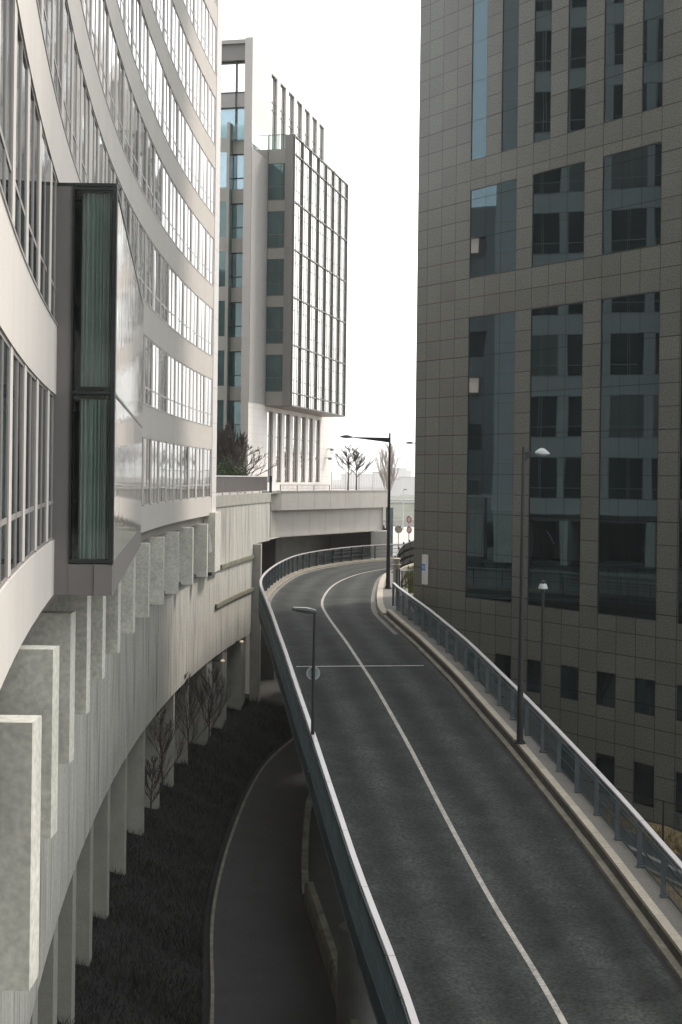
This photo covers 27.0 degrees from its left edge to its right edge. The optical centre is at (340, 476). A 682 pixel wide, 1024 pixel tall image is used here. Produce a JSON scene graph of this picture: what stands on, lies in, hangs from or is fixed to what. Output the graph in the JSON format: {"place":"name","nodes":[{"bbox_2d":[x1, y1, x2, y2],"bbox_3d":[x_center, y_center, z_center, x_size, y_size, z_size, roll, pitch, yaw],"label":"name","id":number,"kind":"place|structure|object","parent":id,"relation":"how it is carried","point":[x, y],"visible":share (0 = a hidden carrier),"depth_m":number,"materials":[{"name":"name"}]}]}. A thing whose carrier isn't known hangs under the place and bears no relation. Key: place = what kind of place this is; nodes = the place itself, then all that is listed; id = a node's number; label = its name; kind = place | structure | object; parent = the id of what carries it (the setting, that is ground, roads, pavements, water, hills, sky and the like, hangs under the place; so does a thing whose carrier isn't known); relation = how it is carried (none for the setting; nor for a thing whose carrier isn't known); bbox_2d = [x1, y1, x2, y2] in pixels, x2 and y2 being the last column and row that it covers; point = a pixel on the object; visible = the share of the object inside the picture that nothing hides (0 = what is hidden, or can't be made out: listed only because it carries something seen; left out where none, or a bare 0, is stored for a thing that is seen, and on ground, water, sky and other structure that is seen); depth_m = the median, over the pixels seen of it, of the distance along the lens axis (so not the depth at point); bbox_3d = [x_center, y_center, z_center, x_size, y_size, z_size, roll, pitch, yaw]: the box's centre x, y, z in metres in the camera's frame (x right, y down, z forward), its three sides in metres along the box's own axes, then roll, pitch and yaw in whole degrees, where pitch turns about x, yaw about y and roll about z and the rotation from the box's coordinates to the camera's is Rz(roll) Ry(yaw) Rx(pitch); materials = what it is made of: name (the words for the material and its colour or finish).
{"place":"outdoors","nodes":[
{"label":"outdoors","id":0,"kind":"place"},
{"bbox_2d":[57,693,292,1023],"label":"slope ground","id":1,"kind":"structure","parent":0,"point":[205,988],"depth_m":48.98,"materials":[{"name":"green plant"}]},
{"bbox_2d":[145,755,169,810],"bbox_3d":[-7.714,12.376,57.346,1.574,2.244,1.407,1,0,0],"label":"bare sapling","id":2,"kind":"object","parent":1,"relation":"on","point":[153,771],"visible":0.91,"depth_m":57.47,"materials":[{"name":"brown plant"}]},
{"bbox_2d":[146,707,193,787],"bbox_3d":[-7.425,11.598,60.827,2.102,3.530,1.911,1,0,0],"label":"bare sapling","id":3,"kind":"object","parent":1,"relation":"on","point":[160,730],"visible":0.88,"depth_m":60.99,"materials":[{"name":"brown plant"}]},
{"bbox_2d":[175,673,218,756],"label":"bare sapling","id":4,"kind":"object","parent":1,"relation":"on","point":[192,685],"visible":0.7,"depth_m":67.89,"materials":[{"name":"brown plant"}]},
{"bbox_2d":[193,665,230,740],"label":"bare sapling","id":5,"kind":"object","parent":1,"relation":"on","point":[211,697],"visible":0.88,"depth_m":72.91,"materials":[{"name":"brown plant"}]},
{"bbox_2d":[213,740,336,1023],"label":"road","id":6,"kind":"structure","parent":0,"point":[297,988],"depth_m":47.63,"materials":[{"name":"grey asphalt"}]},
{"bbox_2d":[210,738,293,1023],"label":"kerb","id":7,"kind":"structure","parent":6,"relation":"on","point":[218,884],"depth_m":51.87,"materials":[{"name":"concrete"}]},
{"bbox_2d":[301,794,312,893],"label":"wall","id":8,"kind":"structure","parent":6,"relation":"on","point":[305,847],"depth_m":56.73,"materials":[{"name":"concrete"}]},
{"bbox_2d":[304,882,359,1023],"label":"wall","id":9,"kind":"structure","parent":6,"relation":"on","point":[323,935],"depth_m":44.64,"materials":[{"name":"concrete"}]},
{"bbox_2d":[336,922,376,1023],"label":"concrete pier","id":10,"kind":"structure","parent":6,"relation":"on","point":[353,1001],"depth_m":37.52,"materials":[{"name":"grey concrete"}]},
{"bbox_2d":[216,489,385,538],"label":"terrace paving","id":11,"kind":"structure","parent":0,"point":[301,535],"depth_m":103.74,"materials":[{"name":"grey concrete"}]},
{"bbox_2d":[220,440,279,492],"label":"bare tree","id":12,"kind":"object","parent":11,"relation":"on","point":[241,453],"visible":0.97,"depth_m":97.05,"materials":[{"name":"brown plant"}]},
{"bbox_2d":[216,37,347,491],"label":"office tower","id":13,"kind":"structure","parent":11,"relation":"on","point":[282,303],"depth_m":106.98,"materials":[{"name":"concrete"}]},
{"bbox_2d":[208,479,413,1023],"bbox_3d":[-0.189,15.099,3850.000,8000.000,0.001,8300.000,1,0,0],"label":"ground","id":14,"kind":"structure","parent":0,"point":[320,876],"depth_m":54.58,"materials":[{"name":"grey concrete"}]},
{"bbox_2d":[0,0,221,990],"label":"office building","id":15,"kind":"structure","parent":14,"relation":"on","point":[110,142],"depth_m":24.69,"materials":[{"name":"white concrete"}]},
{"bbox_2d":[0,330,9,588],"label":"window","id":16,"kind":"structure","parent":15,"relation":"in","point":[4,344],"depth_m":14.08,"materials":[{"name":"grey glass"}]},
{"bbox_2d":[0,0,13,214],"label":"window","id":17,"kind":"structure","parent":15,"relation":"in","point":[7,6],"depth_m":13.68,"materials":[{"name":"grey glass"}]},
{"bbox_2d":[8,350,23,577],"bbox_3d":[-3.722,-0.147,16.119,0.100,2.440,2.065,1,0,-9],"label":"window","id":18,"kind":"structure","parent":15,"relation":"in","point":[18,366],"depth_m":16.17,"materials":[{"name":"grey glass"}]},
{"bbox_2d":[15,18,27,253],"bbox_3d":[-3.677,-3.746,16.119,0.100,2.440,2.065,1,0,-9],"label":"window","id":19,"kind":"structure","parent":15,"relation":"in","point":[22,66],"depth_m":16.17,"materials":[{"name":"grey glass"}]},
{"bbox_2d":[22,368,35,562],"bbox_3d":[-4.128,-0.152,18.648,0.100,2.440,2.065,1,0,-9],"label":"window","id":20,"kind":"structure","parent":15,"relation":"in","point":[31,379],"depth_m":18.70,"materials":[{"name":"grey glass"}]},
{"bbox_2d":[28,83,38,282],"bbox_3d":[-4.083,-3.751,18.648,0.100,2.440,2.065,1,0,-9],"label":"window","id":21,"kind":"structure","parent":15,"relation":"in","point":[34,115],"depth_m":18.70,"materials":[{"name":"grey glass"}]},
{"bbox_2d":[34,381,46,551],"bbox_3d":[-4.507,-0.156,21.177,0.100,2.440,2.065,1,0,-8],"label":"window","id":22,"kind":"structure","parent":15,"relation":"in","point":[42,426],"depth_m":21.23,"materials":[{"name":"grey glass"}]},
{"bbox_2d":[40,130,50,305],"bbox_3d":[-4.458,-3.756,21.177,0.107,2.440,2.065,1,0,-8],"label":"window","id":23,"kind":"structure","parent":15,"relation":"in","point":[46,160],"depth_m":21.23,"materials":[{"name":"grey glass"}]},
{"bbox_2d":[43,0,51,66],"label":"window","id":24,"kind":"structure","parent":15,"relation":"in","point":[47,26],"depth_m":21.51,"materials":[{"name":"grey glass"}]},
{"bbox_2d":[45,391,54,542],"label":"window","id":25,"kind":"structure","parent":15,"relation":"in","point":[51,427],"depth_m":23.53,"materials":[{"name":"grey glass"}]},
{"bbox_2d":[51,169,57,318],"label":"window","id":26,"kind":"structure","parent":15,"relation":"in","point":[54,187],"depth_m":23.46,"materials":[{"name":"grey glass"}]},
{"bbox_2d":[54,0,62,110],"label":"window","id":27,"kind":"structure","parent":15,"relation":"in","point":[58,3],"depth_m":24.03,"materials":[{"name":"grey glass"}]},
{"bbox_2d":[64,0,71,147],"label":"window","id":28,"kind":"structure","parent":15,"relation":"in","point":[68,29],"depth_m":26.30,"materials":[{"name":"grey glass"}]},
{"bbox_2d":[73,40,80,175],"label":"window","id":29,"kind":"structure","parent":15,"relation":"in","point":[77,67],"depth_m":28.83,"materials":[{"name":"grey glass"}]},
{"bbox_2d":[82,77,89,182],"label":"window","id":30,"kind":"structure","parent":15,"relation":"in","point":[85,113],"depth_m":31.34,"materials":[{"name":"grey glass"}]},
{"bbox_2d":[90,106,97,182],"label":"window","id":31,"kind":"structure","parent":15,"relation":"in","point":[94,127],"depth_m":33.80,"materials":[{"name":"grey glass"}]},
{"bbox_2d":[92,0,98,71],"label":"window","id":32,"kind":"structure","parent":15,"relation":"in","point":[95,24],"depth_m":34.12,"materials":[{"name":"grey glass"}]},
{"bbox_2d":[100,0,107,98],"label":"window","id":33,"kind":"structure","parent":15,"relation":"in","point":[104,14],"depth_m":36.41,"materials":[{"name":"grey glass"}]},
{"bbox_2d":[108,24,115,123],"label":"window","id":34,"kind":"structure","parent":15,"relation":"in","point":[112,44],"depth_m":38.93,"materials":[{"name":"grey glass"}]},
{"bbox_2d":[116,49,123,144],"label":"window","id":35,"kind":"structure","parent":15,"relation":"in","point":[119,126],"depth_m":41.46,"materials":[{"name":"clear glass"}]},
{"bbox_2d":[124,74,130,161],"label":"window","id":36,"kind":"structure","parent":15,"relation":"in","point":[127,135],"depth_m":43.99,"materials":[{"name":"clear glass"}]},
{"bbox_2d":[132,97,138,179],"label":"window","id":37,"kind":"structure","parent":15,"relation":"in","point":[135,134],"depth_m":46.52,"materials":[{"name":"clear glass"}]},
{"bbox_2d":[133,0,139,69],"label":"window","id":38,"kind":"structure","parent":15,"relation":"in","point":[136,53],"depth_m":46.80,"materials":[{"name":"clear glass"}]},
{"bbox_2d":[139,223,144,297],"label":"window","id":39,"kind":"structure","parent":15,"relation":"in","point":[141,231],"depth_m":49.28,"materials":[{"name":"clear glass"}]},
{"bbox_2d":[140,118,146,195],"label":"window","id":40,"kind":"structure","parent":15,"relation":"in","point":[143,131],"depth_m":49.05,"materials":[{"name":"clear glass"}]},
{"bbox_2d":[141,11,147,91],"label":"window","id":41,"kind":"structure","parent":15,"relation":"in","point":[144,45],"depth_m":49.05,"materials":[{"name":"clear glass"}]},
{"bbox_2d":[142,437,149,505],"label":"window","id":42,"kind":"structure","parent":15,"relation":"in","point":[146,440],"depth_m":51.58,"materials":[{"name":"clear glass"}]},
{"bbox_2d":[145,337,151,405],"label":"window","id":43,"kind":"structure","parent":15,"relation":"in","point":[148,350],"depth_m":51.58,"materials":[{"name":"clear glass"}]},
{"bbox_2d":[146,236,152,306],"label":"window","id":44,"kind":"structure","parent":15,"relation":"in","point":[149,270],"depth_m":51.58,"materials":[{"name":"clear glass"}]},
{"bbox_2d":[147,135,153,208],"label":"window","id":45,"kind":"structure","parent":15,"relation":"in","point":[150,190],"depth_m":51.58,"materials":[{"name":"clear glass"}]},
{"bbox_2d":[149,33,154,111],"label":"window","id":46,"kind":"structure","parent":15,"relation":"in","point":[151,46],"depth_m":51.58,"materials":[{"name":"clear glass"}]},
{"bbox_2d":[151,439,157,503],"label":"window","id":47,"kind":"structure","parent":15,"relation":"in","point":[154,488],"depth_m":54.10,"materials":[{"name":"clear glass"}]},
{"bbox_2d":[153,343,158,408],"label":"window","id":48,"kind":"structure","parent":15,"relation":"in","point":[155,348],"depth_m":54.10,"materials":[{"name":"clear glass"}]},
{"bbox_2d":[154,247,159,315],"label":"window","id":49,"kind":"structure","parent":15,"relation":"in","point":[156,254],"depth_m":54.10,"materials":[{"name":"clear glass"}]},
{"bbox_2d":[155,152,161,221],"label":"window","id":50,"kind":"structure","parent":15,"relation":"in","point":[158,168],"depth_m":54.10,"materials":[{"name":"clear glass"}]},
{"bbox_2d":[156,55,162,127],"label":"window","id":51,"kind":"structure","parent":15,"relation":"in","point":[159,88],"depth_m":54.10,"materials":[{"name":"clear glass"}]},
{"bbox_2d":[157,441,165,502],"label":"window","id":52,"kind":"structure","parent":15,"relation":"in","point":[162,461],"depth_m":56.63,"materials":[{"name":"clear glass"}]},
{"bbox_2d":[160,349,166,411],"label":"window","id":53,"kind":"structure","parent":15,"relation":"in","point":[163,381],"depth_m":56.63,"materials":[{"name":"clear glass"}]},
{"bbox_2d":[161,258,167,321],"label":"window","id":54,"kind":"structure","parent":15,"relation":"in","point":[164,301],"depth_m":56.63,"materials":[{"name":"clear glass"}]},
{"bbox_2d":[162,166,168,231],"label":"window","id":55,"kind":"structure","parent":15,"relation":"in","point":[165,221],"depth_m":56.63,"materials":[{"name":"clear glass"}]},
{"bbox_2d":[164,73,169,142],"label":"window","id":56,"kind":"structure","parent":15,"relation":"in","point":[166,85],"depth_m":56.63,"materials":[{"name":"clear glass"}]},
{"bbox_2d":[165,442,172,501],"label":"window","id":57,"kind":"structure","parent":15,"relation":"in","point":[169,445],"depth_m":59.16,"materials":[{"name":"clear glass"}]},
{"bbox_2d":[168,354,173,414],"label":"window","id":58,"kind":"structure","parent":15,"relation":"in","point":[170,359],"depth_m":59.15,"materials":[{"name":"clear glass"}]},
{"bbox_2d":[169,268,174,328],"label":"window","id":59,"kind":"structure","parent":15,"relation":"in","point":[171,273],"depth_m":59.15,"materials":[{"name":"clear glass"}]},
{"bbox_2d":[170,180,176,243],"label":"window","id":60,"kind":"structure","parent":15,"relation":"in","point":[173,189],"depth_m":59.16,"materials":[{"name":"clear glass"}]},
{"bbox_2d":[173,444,180,500],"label":"window","id":61,"kind":"structure","parent":15,"relation":"in","point":[177,447],"depth_m":61.70,"materials":[{"name":"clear glass"}]},
{"bbox_2d":[207,0,215,283],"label":"upper window panes","id":62,"kind":"structure","parent":15,"relation":"in","point":[211,99],"depth_m":71.80,"materials":[{"name":"white glass"}]},
{"bbox_2d":[0,493,270,1023],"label":"retaining wall","id":63,"kind":"structure","parent":14,"relation":"on","point":[198,625],"depth_m":52.09,"materials":[{"name":"concrete"}]},
{"bbox_2d":[216,475,267,494],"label":"terrace railing","id":64,"kind":"object","parent":63,"relation":"on","point":[232,484],"visible":0.84,"depth_m":86.45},
{"bbox_2d":[256,490,387,679],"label":"bridge","id":65,"kind":"structure","parent":14,"relation":"on","point":[309,513],"depth_m":109.39,"materials":[{"name":"concrete"}]},
{"bbox_2d":[413,0,681,832],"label":"granite tower","id":66,"kind":"structure","parent":14,"relation":"on","point":[549,287],"depth_m":66.11,"materials":[{"name":"grey stone"}]},
{"bbox_2d":[471,0,487,160],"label":"window","id":67,"kind":"structure","parent":66,"relation":"in","point":[480,7],"depth_m":71.47,"materials":[{"name":"teal glass"}]},
{"bbox_2d":[466,311,514,602],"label":"window","id":68,"kind":"structure","parent":66,"relation":"in","point":[491,337],"depth_m":70.43,"materials":[{"name":"teal glass"}]},
{"bbox_2d":[470,179,516,277],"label":"window","id":69,"kind":"structure","parent":66,"relation":"in","point":[493,207],"depth_m":70.43,"materials":[{"name":"teal glass"}]},
{"bbox_2d":[502,0,518,151],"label":"window","id":70,"kind":"structure","parent":66,"relation":"in","point":[509,85],"depth_m":69.47,"materials":[{"name":"teal glass"}]},
{"bbox_2d":[527,659,540,693],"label":"window","id":71,"kind":"structure","parent":66,"relation":"in","point":[533,666],"depth_m":67.58,"materials":[{"name":"black glass"}]},
{"bbox_2d":[534,0,551,142],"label":"window","id":72,"kind":"structure","parent":66,"relation":"in","point":[543,8],"depth_m":67.48,"materials":[{"name":"black glass"}]},
{"bbox_2d":[528,302,582,611],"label":"window","id":73,"kind":"structure","parent":66,"relation":"in","point":[556,331],"depth_m":66.42,"materials":[{"name":"teal glass"}]},
{"bbox_2d":[532,161,584,266],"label":"window","id":74,"kind":"structure","parent":66,"relation":"in","point":[558,193],"depth_m":66.44,"materials":[{"name":"black glass"}]},
{"bbox_2d":[561,665,577,700],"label":"window","id":75,"kind":"structure","parent":66,"relation":"in","point":[569,674],"depth_m":65.50,"materials":[{"name":"black glass"}]},
{"bbox_2d":[568,0,586,132],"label":"window","id":76,"kind":"structure","parent":66,"relation":"in","point":[577,8],"depth_m":65.50,"materials":[{"name":"black glass"}]},
{"bbox_2d":[596,752,614,795],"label":"window","id":77,"kind":"structure","parent":66,"relation":"in","point":[604,763],"depth_m":63.49,"materials":[{"name":"black glass"}]},
{"bbox_2d":[597,671,615,708],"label":"window","id":78,"kind":"structure","parent":66,"relation":"in","point":[605,680],"depth_m":63.49,"materials":[{"name":"black glass"}]},
{"bbox_2d":[604,0,623,122],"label":"window","id":79,"kind":"structure","parent":66,"relation":"in","point":[614,9],"depth_m":63.52,"materials":[{"name":"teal glass"}]},
{"bbox_2d":[598,291,659,620],"bbox_3d":[12.668,-0.897,62.511,0.077,14.175,3.572,1,0,-33],"label":"window","id":80,"kind":"structure","parent":66,"relation":"in","point":[629,400],"depth_m":62.46,"materials":[{"name":"teal glass"}]},
{"bbox_2d":[602,141,661,254],"bbox_3d":[12.809,-12.193,62.511,0.077,4.457,3.572,1,0,-33],"label":"window","id":81,"kind":"structure","parent":66,"relation":"in","point":[632,177],"depth_m":62.46,"materials":[{"name":"teal glass"}]},
{"bbox_2d":[634,761,653,807],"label":"window","id":82,"kind":"structure","parent":66,"relation":"in","point":[643,773],"depth_m":61.50,"materials":[{"name":"black glass"}]},
{"bbox_2d":[635,677,654,716],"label":"window","id":83,"kind":"structure","parent":66,"relation":"in","point":[644,688],"depth_m":61.50,"materials":[{"name":"black glass"}]},
{"bbox_2d":[642,0,663,111],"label":"window","id":84,"kind":"structure","parent":66,"relation":"in","point":[653,9],"depth_m":61.52,"materials":[{"name":"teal glass"}]},
{"bbox_2d":[678,340,681,623],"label":"window","id":85,"kind":"structure","parent":66,"relation":"in","point":[680,501],"depth_m":59.92,"materials":[{"name":"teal glass"}]},
{"bbox_2d":[222,0,420,478],"label":"sky","id":86,"kind":"structure","parent":0,"point":[358,61],"materials":[{"name":"white"}]},
{"bbox_2d":[383,496,413,519],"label":"bank","id":87,"kind":"structure","parent":0,"point":[398,510],"depth_m":199.60,"materials":[{"name":"white concrete"}]},
{"bbox_2d":[374,442,403,491],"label":"poplar tree","id":88,"kind":"object","parent":87,"relation":"on","point":[381,458],"visible":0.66,"depth_m":239.87,"materials":[{"name":"grey plant"}]},
{"bbox_2d":[271,560,681,1023],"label":"ramp road","id":89,"kind":"structure","parent":0,"point":[580,938],"depth_m":33.67,"materials":[{"name":"grey asphalt"}]},
{"bbox_2d":[321,569,567,1023],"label":"road centre marking","id":90,"kind":"object","parent":89,"relation":"on","point":[548,994],"visible":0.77,"depth_m":33.50,"materials":[{"name":"white paint"}]},
{"bbox_2d":[377,613,681,991],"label":"gutter channel","id":91,"kind":"object","parent":89,"relation":"on","point":[670,972],"visible":1,"depth_m":34.60,"materials":[{"name":"grey concrete"}]},
{"bbox_2d":[392,610,681,937],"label":"footway","id":92,"kind":"structure","parent":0,"point":[669,910],"depth_m":36.14,"materials":[{"name":"grey concrete"}]},
{"bbox_2d":[392,582,681,913],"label":"railing","id":93,"kind":"object","parent":92,"relation":"on","point":[615,798],"visible":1,"depth_m":38.68,"materials":[{"name":"grey metal"}]},
{"bbox_2d":[609,822,681,883],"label":"yard paving","id":94,"kind":"structure","parent":0,"point":[623,835],"depth_m":57.17,"materials":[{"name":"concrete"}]},
{"bbox_2d":[538,580,547,710],"bbox_3d":[6.469,9.217,46.000,0.310,11.728,0.310,1,0,0],"label":"post lantern","id":95,"kind":"object","parent":94,"relation":"on","point":[542,586],"visible":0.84,"depth_m":45.96,"materials":[{"name":"black metal"}]},
{"bbox_2d":[605,816,681,910],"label":"verge","id":96,"kind":"structure","parent":94,"relation":"on","point":[678,834],"depth_m":58.88,"materials":[{"name":"brown plant"}]},
{"bbox_2d":[601,809,681,855],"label":"dry weeds","id":97,"kind":"object","parent":96,"relation":"on","point":[677,846],"visible":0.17,"depth_m":59.61,"materials":[{"name":"brown plant"}]},
{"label":"ramp deck","id":98,"kind":"structure","parent":0,"visible":0},
{"bbox_2d":[259,557,409,1022],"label":"kerb","id":99,"kind":"structure","parent":98,"relation":"on","point":[272,589],"depth_m":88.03,"materials":[{"name":"concrete"}]},
{"bbox_2d":[292,607,316,773],"bbox_3d":[-1.009,5.839,38.900,0.727,4.530,0.300,1,0,0],"label":"street lamp","id":100,"kind":"object","parent":99,"relation":"on","point":[306,610],"visible":0.86,"depth_m":38.86,"materials":[{"name":"black metal"}]},
{"bbox_2d":[258,543,418,1023],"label":"railing","id":101,"kind":"object","parent":99,"relation":"on","point":[379,967],"visible":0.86,"depth_m":32.36,"materials":[{"name":"grey metal"}]},
{"bbox_2d":[383,566,417,622],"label":"island paving","id":102,"kind":"structure","parent":98,"relation":"on","point":[387,597],"depth_m":74.89,"materials":[{"name":"beige concrete"}]},
{"bbox_2d":[340,433,390,587],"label":"street lamp","id":103,"kind":"object","parent":102,"relation":"on","point":[388,510],"visible":1,"depth_m":78.78,"materials":[{"name":"black metal"}]},
{"bbox_2d":[394,540,413,569],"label":"lattice fence","id":104,"kind":"object","parent":98,"relation":"on","point":[405,552],"visible":0.49,"depth_m":98.24,"materials":[{"name":"black metal"}]},
{"bbox_2d":[383,615,681,983],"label":"curb","id":105,"kind":"object","parent":98,"relation":"on","point":[652,935],"visible":0.44,"depth_m":35.25,"materials":[{"name":"grey concrete"}]},
{"bbox_2d":[386,612,681,966],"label":"kerb riser","id":106,"kind":"object","parent":98,"relation":"on","point":[668,943],"visible":0.27,"depth_m":36.15,"materials":[{"name":"grey concrete"}]},
{"bbox_2d":[386,609,681,955],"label":"kerb top stone","id":107,"kind":"object","parent":106,"relation":"on","point":[662,921],"visible":0.99,"depth_m":35.62,"materials":[{"name":"beige stone"}]},
{"bbox_2d":[514,447,549,743],"bbox_3d":[5.533,3.427,41.150,0.946,8.575,0.342,1,0,0],"label":"street lamp","id":108,"kind":"object","parent":107,"relation":"on","point":[525,457],"visible":1,"depth_m":41.09,"materials":[{"name":"black metal"}]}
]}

